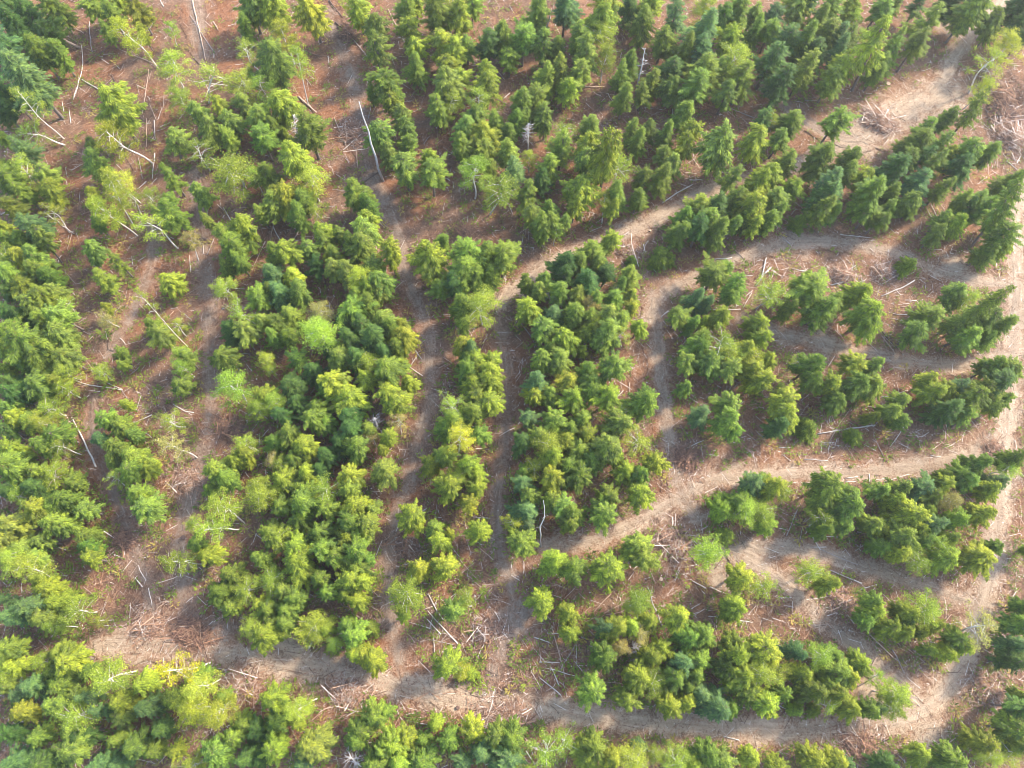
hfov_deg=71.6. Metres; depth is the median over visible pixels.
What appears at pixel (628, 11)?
spruce tree
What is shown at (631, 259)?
fir tree
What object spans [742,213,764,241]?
cedar tree
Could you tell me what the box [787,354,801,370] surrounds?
birch tree
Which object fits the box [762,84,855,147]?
skid track
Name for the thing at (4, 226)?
cedar tree
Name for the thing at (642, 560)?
hemlock tree
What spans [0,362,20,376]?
cedar tree
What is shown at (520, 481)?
spruce tree
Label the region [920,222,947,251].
cedar tree
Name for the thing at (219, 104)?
cedar tree
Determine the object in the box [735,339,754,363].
cedar tree
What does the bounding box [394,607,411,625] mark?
cedar tree
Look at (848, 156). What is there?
fir tree
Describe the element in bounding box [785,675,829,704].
hemlock tree
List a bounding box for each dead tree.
[289,114,297,137]
[343,747,364,767]
[358,101,384,181]
[364,414,382,428]
[523,123,532,149]
[539,500,547,546]
[628,641,639,661]
[634,47,647,94]
[648,586,661,624]
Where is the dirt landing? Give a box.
[849,75,959,151]
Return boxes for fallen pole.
[73,45,82,99]
[88,22,92,51]
[142,69,150,113]
[428,611,457,643]
[551,625,564,676]
[830,570,861,583]
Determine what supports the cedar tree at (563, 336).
on the ground
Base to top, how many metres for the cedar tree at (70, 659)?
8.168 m
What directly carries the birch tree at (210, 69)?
on the ground
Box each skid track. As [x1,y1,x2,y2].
[78,397,163,611]
[108,217,167,350]
[157,174,232,649]
[181,0,214,63]
[323,9,396,207]
[372,198,445,678]
[482,320,527,674]
[498,0,1009,304]
[549,427,1005,558]
[640,228,1012,319]
[641,296,701,518]
[726,543,921,705]
[742,530,973,611]
[743,315,1014,377]
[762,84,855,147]
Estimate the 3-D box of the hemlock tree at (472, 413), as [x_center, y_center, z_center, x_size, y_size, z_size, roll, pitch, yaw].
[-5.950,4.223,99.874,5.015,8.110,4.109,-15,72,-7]
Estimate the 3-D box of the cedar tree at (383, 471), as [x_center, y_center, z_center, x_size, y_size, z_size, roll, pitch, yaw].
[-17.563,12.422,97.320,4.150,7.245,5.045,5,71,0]
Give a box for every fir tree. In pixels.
[0,130,13,151]
[0,158,20,171]
[0,163,30,198]
[0,194,33,221]
[0,230,18,252]
[0,316,28,357]
[5,177,40,208]
[9,229,41,250]
[21,31,59,79]
[22,258,63,285]
[26,282,67,308]
[27,310,50,334]
[36,0,78,33]
[36,265,69,288]
[45,37,75,77]
[73,0,105,23]
[89,215,109,235]
[91,267,122,295]
[98,18,118,48]
[99,0,127,35]
[105,249,134,278]
[143,317,168,338]
[155,197,194,235]
[158,162,189,196]
[162,191,181,211]
[211,223,245,251]
[217,258,241,279]
[218,124,241,156]
[219,230,249,268]
[229,250,252,276]
[236,11,257,48]
[242,102,275,129]
[244,280,270,312]
[245,239,259,255]
[247,117,280,161]
[251,161,285,191]
[252,203,269,228]
[261,189,287,224]
[261,312,295,337]
[262,281,272,301]
[264,241,281,266]
[265,115,290,144]
[265,327,283,350]
[277,327,300,350]
[280,303,306,337]
[285,199,313,238]
[289,109,332,159]
[293,184,318,217]
[315,229,339,261]
[326,244,351,262]
[336,293,377,329]
[341,230,353,257]
[343,176,378,212]
[345,285,362,299]
[355,192,383,219]
[359,291,383,319]
[363,66,407,103]
[364,82,377,107]
[380,315,399,342]
[390,0,417,29]
[396,132,418,154]
[400,50,432,91]
[418,0,455,34]
[419,152,452,196]
[423,93,455,129]
[424,275,446,300]
[433,233,449,253]
[445,235,487,280]
[445,253,481,295]
[447,293,476,319]
[451,130,474,164]
[454,316,470,335]
[460,33,481,64]
[465,0,487,28]
[465,263,492,296]
[471,134,497,167]
[477,240,495,268]
[481,157,498,185]
[481,261,502,292]
[488,108,504,134]
[490,238,521,279]
[494,18,515,59]
[494,137,521,170]
[498,121,517,143]
[506,107,527,138]
[508,85,533,128]
[509,17,542,66]
[512,178,542,214]
[516,272,533,295]
[519,0,552,36]
[520,203,542,234]
[528,81,549,109]
[530,60,555,102]
[530,101,541,131]
[530,210,551,244]
[534,152,561,188]
[541,198,561,216]
[544,35,566,63]
[544,128,573,170]
[546,210,568,239]
[548,280,569,308]
[551,51,570,96]
[558,299,585,330]
[561,213,571,231]
[566,54,592,96]
[567,19,598,57]
[567,284,587,309]
[571,250,589,279]
[572,114,601,141]
[574,239,607,264]
[583,307,597,321]
[589,251,606,272]
[589,288,605,310]
[601,288,623,312]
[603,179,628,215]
[604,4,619,43]
[607,57,630,94]
[607,81,633,119]
[608,276,627,303]
[615,309,630,334]
[617,264,642,291]
[620,117,639,147]
[624,2,656,50]
[624,48,642,82]
[624,255,636,268]
[625,126,647,162]
[626,187,649,213]
[632,80,651,110]
[639,67,662,102]
[639,117,660,146]
[644,162,672,201]
[646,245,672,273]
[650,24,679,63]
[651,119,673,150]
[652,144,673,167]
[661,220,691,251]
[664,304,693,331]
[665,251,676,270]
[667,99,695,132]
[668,205,695,227]
[671,30,697,75]
[678,64,712,104]
[678,314,700,337]
[679,192,711,214]
[680,51,721,102]
[685,329,708,345]
[687,205,720,247]
[693,250,732,293]
[701,215,729,256]
[710,54,734,90]
[713,163,745,193]
[716,287,741,306]
[717,58,757,106]
[718,271,747,303]
[721,185,744,218]
[723,214,743,240]
[723,258,734,275]
[724,0,751,37]
[729,208,758,236]
[737,13,764,52]
[744,1,764,30]
[756,17,780,53]
[758,208,779,237]
[763,186,791,215]
[767,199,787,228]
[768,109,805,142]
[768,127,790,158]
[770,298,799,325]
[771,147,797,185]
[783,266,831,308]
[784,213,807,236]
[786,18,818,65]
[786,47,821,97]
[787,269,810,290]
[790,415,818,445]
[794,294,838,335]
[798,141,836,184]
[800,2,831,31]
[803,194,838,230]
[804,701,820,719]
[813,0,845,20]
[813,63,843,103]
[814,16,842,50]
[817,104,862,142]
[821,292,842,319]
[822,202,842,226]
[827,145,862,171]
[831,158,860,189]
[839,22,859,54]
[842,427,863,447]
[844,173,887,223]
[853,204,886,230]
[859,61,887,90]
[863,0,895,29]
[865,212,891,233]
[876,50,893,78]
[877,181,901,205]
[881,198,897,221]
[882,24,907,56]
[884,35,902,70]
[890,126,934,154]
[890,143,920,171]
[891,0,903,18]
[895,26,930,72]
[896,1,947,50]
[896,319,928,353]
[898,199,922,221]
[899,299,948,333]
[910,116,938,141]
[920,129,955,157]
[920,147,948,179]
[926,176,958,206]
[934,105,960,134]
[943,323,984,357]
[947,187,973,216]
[950,84,991,138]
[953,283,1016,327]
[964,195,998,226]
[964,241,1001,273]
[970,140,1002,171]
[970,171,1023,247]
[970,189,988,214]
[971,329,997,353]
[977,302,1003,334]
[978,214,1023,250]
[983,168,1023,206]
[987,314,1019,341]
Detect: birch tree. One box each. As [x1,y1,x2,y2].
[0,240,27,274]
[0,539,37,582]
[0,656,22,682]
[6,485,30,510]
[6,551,57,585]
[8,85,63,138]
[9,150,47,194]
[12,113,65,149]
[25,410,59,433]
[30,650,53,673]
[33,393,69,420]
[36,455,69,492]
[38,202,72,232]
[40,616,77,635]
[46,434,81,459]
[48,697,101,738]
[50,357,85,384]
[50,377,82,402]
[51,294,79,312]
[58,592,101,626]
[84,193,137,235]
[85,188,106,210]
[85,651,139,702]
[88,611,111,628]
[89,115,152,164]
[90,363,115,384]
[93,308,122,331]
[99,168,135,229]
[101,166,140,203]
[102,466,127,489]
[105,15,158,67]
[120,185,143,213]
[128,211,178,248]
[131,287,187,346]
[138,185,160,210]
[151,406,189,435]
[152,430,197,462]
[152,648,210,685]
[154,46,193,88]
[156,547,201,577]
[163,20,180,44]
[164,85,194,118]
[167,313,188,335]
[167,357,195,378]
[168,343,187,365]
[169,687,216,732]
[169,747,206,767]
[177,59,243,103]
[179,137,218,171]
[179,229,205,260]
[179,667,224,706]
[182,513,202,534]
[191,516,238,542]
[193,684,241,731]
[199,149,260,207]
[199,484,244,528]
[208,366,254,406]
[209,275,237,301]
[225,66,258,105]
[228,297,261,332]
[229,572,262,606]
[230,432,262,457]
[235,37,261,69]
[238,612,263,640]
[239,475,283,513]
[241,164,264,192]
[241,396,270,421]
[243,474,268,496]
[245,71,280,103]
[255,351,275,369]
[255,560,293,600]
[261,363,278,376]
[262,382,287,418]
[264,449,280,471]
[266,522,292,554]
[268,17,303,66]
[269,453,288,472]
[279,693,317,722]
[285,42,315,103]
[287,159,331,201]
[289,608,338,650]
[294,313,344,353]
[305,300,336,328]
[306,199,324,223]
[308,471,339,504]
[326,634,343,653]
[337,0,354,15]
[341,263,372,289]
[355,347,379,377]
[360,532,374,544]
[362,432,381,447]
[384,568,427,616]
[387,413,411,433]
[438,391,465,413]
[441,90,466,120]
[444,0,469,33]
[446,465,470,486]
[447,418,475,455]
[452,660,470,681]
[456,151,492,198]
[457,586,475,609]
[462,283,506,329]
[464,84,491,113]
[479,171,519,214]
[499,514,523,530]
[515,753,534,767]
[520,149,540,172]
[523,455,545,484]
[523,728,565,767]
[527,429,566,467]
[546,120,581,141]
[549,721,580,760]
[550,223,563,245]
[576,15,618,50]
[581,295,601,311]
[591,188,612,222]
[595,43,620,81]
[605,283,623,294]
[610,151,638,182]
[612,638,631,657]
[616,403,630,413]
[617,326,631,344]
[617,579,656,622]
[618,740,652,767]
[620,424,658,457]
[627,621,653,646]
[636,664,667,702]
[646,743,664,764]
[649,550,661,572]
[659,738,694,767]
[685,531,732,572]
[686,0,717,27]
[697,321,745,359]
[710,527,734,547]
[713,329,747,368]
[719,38,754,76]
[724,488,765,529]
[739,496,777,531]
[748,653,784,691]
[749,570,777,601]
[750,275,788,311]
[752,344,764,360]
[765,660,793,681]
[767,108,779,137]
[774,477,794,504]
[782,700,804,716]
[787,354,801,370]
[794,557,832,590]
[804,640,835,672]
[805,507,839,525]
[813,696,841,722]
[840,7,862,28]
[848,27,869,49]
[858,666,885,688]
[872,675,916,711]
[875,692,908,722]
[897,544,931,576]
[900,587,943,629]
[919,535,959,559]
[938,488,964,513]
[951,599,999,653]
[953,286,985,313]
[962,44,1008,93]
[963,73,1001,108]
[970,750,1005,767]
[983,24,1023,68]
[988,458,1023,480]
[996,735,1023,767]
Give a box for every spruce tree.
[0,0,21,23]
[0,4,35,51]
[0,23,40,81]
[0,47,64,119]
[0,80,32,120]
[0,102,24,131]
[0,282,15,302]
[0,301,20,321]
[0,373,28,399]
[0,378,37,406]
[0,419,26,441]
[0,479,23,500]
[0,592,20,609]
[0,605,32,628]
[0,721,33,746]
[0,743,42,767]
[6,135,45,168]
[7,592,50,619]
[7,679,34,702]
[8,306,34,328]
[11,0,45,39]
[13,212,57,246]
[19,477,57,500]
[19,671,49,701]
[27,747,70,767]
[32,15,80,49]
[68,724,106,746]
[73,687,109,704]
[84,746,121,767]
[86,702,114,722]
[90,431,112,450]
[106,754,136,767]
[133,689,168,719]
[151,712,177,739]
[219,319,239,347]
[234,739,263,767]
[245,713,266,741]
[250,740,274,767]
[261,262,285,284]
[268,279,295,312]
[269,405,300,425]
[278,370,308,404]
[285,392,311,415]
[292,752,315,767]
[301,361,329,389]
[304,253,324,280]
[312,462,333,483]
[317,446,342,471]
[322,343,335,360]
[328,430,349,462]
[333,312,355,333]
[337,327,364,351]
[338,406,366,423]
[339,418,370,439]
[346,346,365,377]
[350,312,372,336]
[356,322,386,353]
[374,342,392,358]
[442,267,469,298]
[449,747,474,767]
[459,339,477,357]
[468,735,493,764]
[474,27,505,60]
[487,744,527,767]
[487,754,500,767]
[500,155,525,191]
[503,496,539,525]
[509,473,538,495]
[511,431,529,459]
[512,518,535,531]
[518,407,541,428]
[520,370,549,392]
[533,167,554,196]
[542,303,564,327]
[544,250,577,280]
[551,0,585,36]
[553,264,573,288]
[569,267,602,296]
[588,617,614,638]
[596,256,616,286]
[616,0,637,29]
[629,734,647,752]
[652,55,684,79]
[662,0,688,37]
[665,650,695,678]
[677,7,718,57]
[678,287,705,317]
[683,208,710,247]
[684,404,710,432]
[686,683,710,705]
[688,32,712,63]
[694,683,731,723]
[697,294,714,314]
[707,190,729,217]
[736,470,765,497]
[747,40,791,89]
[752,106,772,131]
[758,62,797,109]
[759,415,790,439]
[763,0,786,23]
[768,22,806,55]
[776,639,808,660]
[797,36,828,75]
[798,0,819,24]
[801,181,839,227]
[811,165,843,202]
[823,32,850,68]
[825,21,850,57]
[844,755,855,767]
[861,748,900,767]
[871,697,887,715]
[873,151,912,192]
[900,166,933,206]
[902,145,938,177]
[904,0,925,22]
[906,469,935,502]
[917,397,965,428]
[922,513,950,535]
[925,0,964,27]
[940,152,976,192]
[951,376,970,398]
[952,195,978,218]
[980,365,1017,398]
[980,473,1010,493]
[985,643,1023,675]
[989,633,1023,656]
[990,0,1023,26]
[990,692,1023,720]
[999,12,1023,46]
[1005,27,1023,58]
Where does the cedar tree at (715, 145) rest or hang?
on the ground
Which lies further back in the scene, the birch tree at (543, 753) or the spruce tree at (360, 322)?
the spruce tree at (360, 322)
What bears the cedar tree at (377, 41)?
on the ground
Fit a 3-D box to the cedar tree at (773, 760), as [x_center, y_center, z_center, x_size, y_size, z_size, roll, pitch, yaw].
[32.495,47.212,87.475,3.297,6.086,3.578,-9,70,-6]
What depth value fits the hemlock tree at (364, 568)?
91.88 m
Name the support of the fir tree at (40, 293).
on the ground
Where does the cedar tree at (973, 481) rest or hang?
on the ground
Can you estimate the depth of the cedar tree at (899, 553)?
95.29 m
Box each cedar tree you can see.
[0,218,17,234]
[0,259,35,284]
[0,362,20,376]
[0,399,25,414]
[0,435,40,465]
[0,508,37,540]
[0,530,19,551]
[0,675,20,694]
[1,406,29,428]
[1,655,36,678]
[2,243,40,275]
[7,531,47,561]
[8,269,41,301]
[8,698,45,725]
[13,292,44,323]
[19,495,59,525]
[20,242,60,268]
[21,364,65,402]
[24,546,57,570]
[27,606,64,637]
[30,530,62,549]
[31,224,62,262]
[31,575,70,598]
[32,160,65,191]
[32,176,70,215]
[40,298,83,330]
[40,693,75,721]
[41,588,86,620]
[42,282,75,300]
[42,318,82,355]
[45,374,72,392]
[50,346,88,374]
[50,722,93,767]
[53,641,95,676]
[65,327,82,341]
[66,683,91,705]
[72,497,105,521]
[79,543,107,571]
[81,146,114,181]
[81,239,108,268]
[84,135,102,155]
[84,186,103,203]
[94,80,147,142]
[96,167,122,191]
[99,302,115,316]
[104,452,123,470]
[108,688,143,714]
[109,0,132,18]
[109,704,138,731]
[118,398,137,411]
[121,720,152,760]
[122,0,156,34]
[124,426,146,445]
[130,490,168,525]
[132,665,165,697]
[135,21,152,50]
[139,460,163,481]
[146,323,179,350]
[150,205,160,225]
[158,272,188,298]
[163,126,198,162]
[165,736,189,762]
[170,371,196,397]
[178,347,199,369]
[185,100,219,135]
[187,180,220,211]
[187,532,211,552]
[195,541,229,566]
[197,112,222,151]
[198,211,215,230]
[200,733,236,767]
[208,94,233,122]
[216,108,249,141]
[225,450,247,468]
[227,212,261,246]
[230,92,251,119]
[231,318,264,348]
[232,0,263,34]
[234,443,257,470]
[246,67,260,91]
[249,592,275,616]
[249,616,289,657]
[250,0,291,37]
[250,35,297,89]
[252,383,281,414]
[254,313,271,332]
[257,729,291,767]
[259,679,291,714]
[263,87,306,127]
[266,178,297,221]
[269,460,298,496]
[270,238,303,267]
[274,582,293,601]
[276,139,325,184]
[279,127,293,142]
[280,556,317,591]
[282,266,306,289]
[282,544,315,576]
[284,346,310,374]
[284,529,312,559]
[285,277,313,311]
[290,0,333,43]
[290,432,320,464]
[290,716,306,731]
[293,720,339,766]
[297,238,322,261]
[297,461,319,484]
[313,221,334,244]
[316,368,353,403]
[318,615,337,636]
[322,257,341,283]
[324,380,373,418]
[327,343,352,372]
[332,224,348,247]
[334,526,369,552]
[334,564,363,595]
[336,259,358,289]
[336,462,367,494]
[341,231,377,264]
[342,495,373,518]
[344,642,364,664]
[346,590,371,614]
[347,0,373,34]
[349,215,382,248]
[353,368,379,392]
[354,274,377,298]
[355,208,382,231]
[356,571,375,592]
[357,641,383,669]
[358,253,390,277]
[361,12,393,54]
[361,117,396,156]
[363,29,395,68]
[363,268,399,300]
[364,499,383,514]
[364,645,388,678]
[369,282,394,304]
[369,308,397,332]
[370,457,399,491]
[372,375,413,416]
[377,443,390,456]
[378,89,404,118]
[378,234,402,275]
[378,426,397,446]
[379,140,398,171]
[379,721,409,758]
[382,390,416,416]
[387,335,409,359]
[388,751,410,767]
[389,102,414,131]
[390,150,423,191]
[391,720,418,752]
[392,14,423,50]
[393,324,420,353]
[394,317,410,327]
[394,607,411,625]
[395,497,425,538]
[397,115,417,141]
[397,356,409,376]
[401,375,422,393]
[404,239,450,285]
[405,35,430,58]
[406,557,431,584]
[411,0,424,26]
[414,239,428,267]
[417,148,438,174]
[419,452,440,478]
[424,28,451,62]
[427,711,446,732]
[429,531,453,554]
[429,550,460,583]
[430,644,469,681]
[431,65,473,108]
[431,466,463,507]
[434,33,468,66]
[436,52,462,72]
[439,595,466,621]
[443,0,472,37]
[444,527,455,540]
[449,114,473,141]
[452,335,475,359]
[454,453,483,477]
[455,493,479,516]
[456,65,474,87]
[457,710,485,744]
[459,102,490,123]
[459,348,485,369]
[459,367,489,395]
[462,518,492,545]
[462,663,481,682]
[465,474,486,499]
[466,119,502,157]
[467,70,502,109]
[467,466,488,483]
[476,58,500,86]
[476,385,505,417]
[477,358,506,390]
[478,370,504,395]
[481,350,501,366]
[484,713,508,752]
[498,46,522,76]
[514,296,543,325]
[519,386,546,407]
[521,585,554,622]
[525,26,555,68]
[530,100,553,141]
[530,281,548,303]
[530,314,558,346]
[535,444,562,470]
[535,548,567,581]
[536,270,555,299]
[539,464,567,496]
[542,346,574,376]
[542,490,575,520]
[550,370,578,393]
[552,323,581,358]
[553,77,583,109]
[554,385,587,414]
[554,600,580,626]
[556,429,573,451]
[557,624,582,643]
[559,172,602,211]
[563,190,585,222]
[568,146,594,174]
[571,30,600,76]
[572,131,600,157]
[572,320,592,343]
[576,344,588,359]
[576,421,599,443]
[577,369,607,392]
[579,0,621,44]
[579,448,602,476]
[581,314,621,359]
[584,125,623,191]
[585,431,622,467]
[586,317,600,337]
[587,0,624,16]
[587,550,628,593]
[588,382,620,415]
[589,303,618,327]
[596,350,634,381]
[597,406,636,435]
[597,611,627,644]
[598,228,624,256]
[598,743,621,767]
[602,197,619,225]
[607,452,623,469]
[609,459,636,485]
[620,658,650,697]
[621,615,643,639]
[622,288,638,302]
[623,298,639,322]
[624,480,656,515]
[629,639,663,667]
[630,319,648,339]
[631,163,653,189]
[632,608,660,638]
[634,0,665,16]
[640,450,672,475]
[649,635,675,661]
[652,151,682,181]
[654,73,683,107]
[654,687,682,720]
[656,603,690,634]
[673,129,696,164]
[674,690,696,714]
[675,351,698,377]
[676,118,705,142]
[684,747,703,767]
[693,117,738,181]
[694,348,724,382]
[695,315,708,331]
[701,304,734,330]
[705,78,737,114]
[705,491,733,523]
[708,391,741,414]
[712,1,735,46]
[712,21,743,56]
[713,742,739,767]
[714,353,742,385]
[714,661,758,691]
[716,636,752,666]
[718,590,747,627]
[724,560,754,591]
[731,184,768,218]
[733,122,772,165]
[734,358,764,383]
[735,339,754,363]
[735,743,759,767]
[737,310,770,342]
[738,366,780,395]
[741,167,771,196]
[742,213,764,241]
[744,329,773,354]
[746,629,783,669]
[749,162,784,192]
[750,471,788,504]
[751,684,780,718]
[752,513,778,538]
[752,704,779,720]
[755,350,777,370]
[756,207,765,217]
[762,380,800,420]
[763,751,790,767]
[764,638,781,668]
[765,401,799,435]
[779,0,813,29]
[780,175,806,203]
[786,661,816,685]
[793,738,831,767]
[804,491,834,516]
[810,572,842,597]
[815,368,843,396]
[817,743,849,767]
[818,51,861,87]
[820,674,851,705]
[832,349,867,376]
[832,694,861,726]
[833,522,854,538]
[835,293,886,346]
[838,281,872,313]
[839,0,863,27]
[841,15,891,91]
[845,646,873,677]
[846,164,876,196]
[847,665,860,691]
[854,599,888,628]
[861,356,885,375]
[866,524,891,537]
[871,614,902,642]
[876,489,907,514]
[878,497,933,527]
[883,542,912,564]
[886,597,924,624]
[891,622,915,643]
[892,189,922,217]
[892,256,917,279]
[896,740,932,767]
[907,522,930,539]
[910,370,940,389]
[910,380,947,406]
[910,623,929,641]
[914,542,960,578]
[917,501,937,516]
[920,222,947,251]
[921,617,945,635]
[925,208,953,234]
[929,472,956,498]
[929,639,958,663]
[935,144,960,174]
[936,281,968,313]
[936,505,971,530]
[937,314,971,335]
[937,378,958,401]
[939,0,994,43]
[939,212,968,240]
[943,135,987,175]
[949,405,978,428]
[953,470,980,494]
[955,721,1001,756]
[956,631,975,657]
[957,538,998,581]
[958,501,997,531]
[968,480,1001,503]
[970,5,1005,47]
[980,392,1007,420]
[995,242,1013,263]
[1002,392,1017,409]
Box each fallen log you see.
[71,417,96,466]
[77,381,120,389]
[192,0,205,59]
[297,96,315,111]
[662,184,692,202]
[817,424,874,433]
[866,630,892,656]
[882,280,914,295]
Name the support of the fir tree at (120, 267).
on the ground
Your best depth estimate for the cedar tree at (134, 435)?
97.93 m
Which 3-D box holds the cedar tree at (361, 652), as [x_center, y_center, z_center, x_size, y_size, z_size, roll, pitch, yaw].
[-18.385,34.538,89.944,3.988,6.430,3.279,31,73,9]
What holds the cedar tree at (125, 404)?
on the ground
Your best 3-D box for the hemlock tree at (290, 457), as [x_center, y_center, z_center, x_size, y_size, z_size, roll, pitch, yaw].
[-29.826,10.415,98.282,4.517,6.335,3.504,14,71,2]
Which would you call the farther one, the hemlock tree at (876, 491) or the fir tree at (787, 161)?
the fir tree at (787, 161)
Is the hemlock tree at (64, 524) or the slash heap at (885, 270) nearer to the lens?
the hemlock tree at (64, 524)
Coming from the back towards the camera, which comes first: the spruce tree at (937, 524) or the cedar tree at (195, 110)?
the cedar tree at (195, 110)
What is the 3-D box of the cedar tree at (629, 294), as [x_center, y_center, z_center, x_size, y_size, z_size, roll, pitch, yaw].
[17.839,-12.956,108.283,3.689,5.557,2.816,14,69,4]
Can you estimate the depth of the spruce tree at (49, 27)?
117.61 m
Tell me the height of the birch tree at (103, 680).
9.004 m
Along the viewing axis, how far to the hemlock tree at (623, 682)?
88.81 m
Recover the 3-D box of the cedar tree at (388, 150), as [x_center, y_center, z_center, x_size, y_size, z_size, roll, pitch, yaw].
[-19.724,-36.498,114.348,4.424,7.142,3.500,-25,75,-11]
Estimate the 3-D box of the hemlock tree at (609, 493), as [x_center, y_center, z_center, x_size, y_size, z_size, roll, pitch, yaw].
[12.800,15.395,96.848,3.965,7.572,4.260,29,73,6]
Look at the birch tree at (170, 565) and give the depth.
87.21 m
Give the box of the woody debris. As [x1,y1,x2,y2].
[0,0,1023,767]
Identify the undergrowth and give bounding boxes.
[0,0,1023,767]
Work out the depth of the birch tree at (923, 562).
94.49 m
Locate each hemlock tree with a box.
[0,336,11,362]
[0,444,33,491]
[0,634,34,668]
[1,322,56,366]
[7,347,29,374]
[17,407,47,436]
[21,341,55,376]
[24,460,59,479]
[25,720,59,748]
[27,432,66,459]
[27,571,58,587]
[34,334,60,366]
[37,512,84,539]
[41,418,79,448]
[41,659,55,681]
[43,499,74,517]
[45,489,88,515]
[45,671,83,700]
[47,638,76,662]
[62,466,89,493]
[73,525,106,543]
[75,536,108,554]
[75,660,105,683]
[94,407,122,432]
[101,436,136,464]
[105,724,135,748]
[108,413,138,439]
[112,344,133,364]
[115,358,133,372]
[115,455,144,489]
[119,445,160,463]
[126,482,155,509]
[145,737,169,759]
[158,685,186,710]
[192,661,216,686]
[201,455,244,492]
[201,482,221,499]
[206,579,239,610]
[207,344,243,372]
[211,467,242,494]
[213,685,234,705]
[218,720,248,751]
[219,561,249,585]
[220,595,244,616]
[234,707,256,734]
[249,549,276,571]
[249,598,277,623]
[257,517,291,552]
[262,700,296,734]
[263,433,288,458]
[270,493,292,517]
[274,597,303,619]
[276,419,304,449]
[276,612,299,636]
[281,449,311,470]
[282,585,309,613]
[286,510,316,537]
[287,475,316,497]
[291,479,320,520]
[298,406,330,435]
[305,517,336,543]
[306,396,332,413]
[309,535,339,566]
[310,566,332,590]
[313,413,338,436]
[314,580,337,602]
[315,381,334,398]
[315,496,341,522]
[323,539,352,569]
[333,509,361,539]
[334,588,352,604]
[336,614,354,632]
[338,477,362,503]
[339,432,369,465]
[339,617,371,648]
[340,556,375,576]
[342,527,368,566]
[343,708,375,741]
[344,732,369,751]
[355,507,382,538]
[358,419,377,442]
[360,745,390,767]
[361,695,387,731]
[364,551,376,567]
[364,619,380,638]
[371,734,388,759]
[372,355,412,386]
[379,700,397,723]
[407,735,442,767]
[415,729,434,746]
[424,518,445,543]
[432,445,460,468]
[433,418,454,446]
[436,408,465,428]
[436,724,462,754]
[453,354,478,386]
[456,350,468,366]
[457,400,487,428]
[462,384,485,410]
[468,423,492,447]
[501,714,527,753]
[506,525,539,557]
[515,462,533,476]
[520,485,542,504]
[527,425,546,449]
[529,348,552,373]
[535,406,567,437]
[538,340,557,353]
[539,487,560,513]
[541,385,559,408]
[556,420,577,439]
[556,513,578,535]
[557,504,587,527]
[558,555,589,586]
[559,454,583,477]
[561,434,590,460]
[561,459,592,494]
[566,408,591,437]
[568,730,595,767]
[573,361,597,378]
[574,671,606,712]
[581,724,608,765]
[582,381,601,407]
[582,493,618,537]
[587,637,617,674]
[589,482,620,503]
[613,683,643,711]
[618,529,653,566]
[619,382,659,422]
[622,681,638,699]
[626,542,660,572]
[628,464,649,486]
[655,665,686,694]
[667,623,699,652]
[672,379,694,399]
[677,333,711,359]
[678,674,696,694]
[685,646,712,669]
[687,619,717,650]
[687,735,720,767]
[688,666,706,685]
[705,404,739,444]
[709,651,737,681]
[717,628,745,650]
[718,609,735,623]
[718,677,745,695]
[720,489,746,513]
[722,696,741,721]
[725,425,745,443]
[734,681,765,710]
[743,471,769,495]
[769,679,792,703]
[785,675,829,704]
[787,352,827,379]
[797,371,823,396]
[802,465,844,510]
[805,515,834,542]
[814,670,835,697]
[817,650,854,688]
[818,641,847,665]
[819,389,846,418]
[825,489,865,530]
[832,482,858,497]
[835,370,870,402]
[851,610,876,633]
[854,511,886,537]
[856,411,880,426]
[856,694,887,720]
[857,587,885,610]
[858,371,886,405]
[860,479,890,503]
[863,532,892,558]
[872,401,901,423]
[880,517,919,548]
[883,389,911,413]
[883,413,912,432]
[884,476,913,494]
[889,618,920,628]
[911,641,938,655]
[913,530,939,550]
[915,487,943,507]
[925,738,969,767]
[930,468,952,477]
[934,530,960,549]
[936,623,969,653]
[944,457,971,482]
[952,453,994,475]
[954,381,991,413]
[970,354,1009,379]
[970,375,999,396]
[983,354,1023,386]
[983,538,1005,556]
[986,702,1023,740]
[991,448,1023,472]
[994,610,1023,636]
[996,735,1023,756]
[1003,595,1023,614]
[1003,685,1023,698]
[1014,544,1023,559]
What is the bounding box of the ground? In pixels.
[0,0,1023,767]
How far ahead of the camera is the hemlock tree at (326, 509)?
94.05 m
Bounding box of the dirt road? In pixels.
[93,178,1023,755]
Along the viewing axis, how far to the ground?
110.30 m
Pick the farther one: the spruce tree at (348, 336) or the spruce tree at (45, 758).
the spruce tree at (348, 336)
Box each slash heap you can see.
[101,521,146,557]
[127,604,168,643]
[158,610,225,660]
[160,457,204,494]
[202,409,256,453]
[218,665,261,701]
[321,675,387,714]
[329,116,370,152]
[332,17,364,46]
[383,532,431,560]
[448,220,491,245]
[462,610,508,647]
[472,701,527,733]
[490,696,539,726]
[614,232,652,266]
[654,525,697,566]
[665,439,711,474]
[815,582,858,623]
[827,260,868,286]
[834,722,891,767]
[857,99,905,141]
[869,253,902,286]
[966,672,1008,714]
[974,63,1023,135]
[980,434,1004,456]
[987,105,1023,162]
[997,67,1023,114]
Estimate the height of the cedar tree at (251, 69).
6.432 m
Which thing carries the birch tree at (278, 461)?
on the ground
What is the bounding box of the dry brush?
[0,0,1023,767]
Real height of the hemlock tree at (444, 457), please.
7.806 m
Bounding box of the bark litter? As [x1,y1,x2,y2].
[0,0,1023,767]
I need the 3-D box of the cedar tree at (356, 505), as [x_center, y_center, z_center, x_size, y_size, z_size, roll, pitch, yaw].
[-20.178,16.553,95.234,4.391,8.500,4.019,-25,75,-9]
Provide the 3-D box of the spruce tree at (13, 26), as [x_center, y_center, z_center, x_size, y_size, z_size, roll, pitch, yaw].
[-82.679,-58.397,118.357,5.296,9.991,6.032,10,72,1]
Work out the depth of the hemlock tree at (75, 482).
95.53 m
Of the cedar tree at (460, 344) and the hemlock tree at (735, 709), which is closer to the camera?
the hemlock tree at (735, 709)

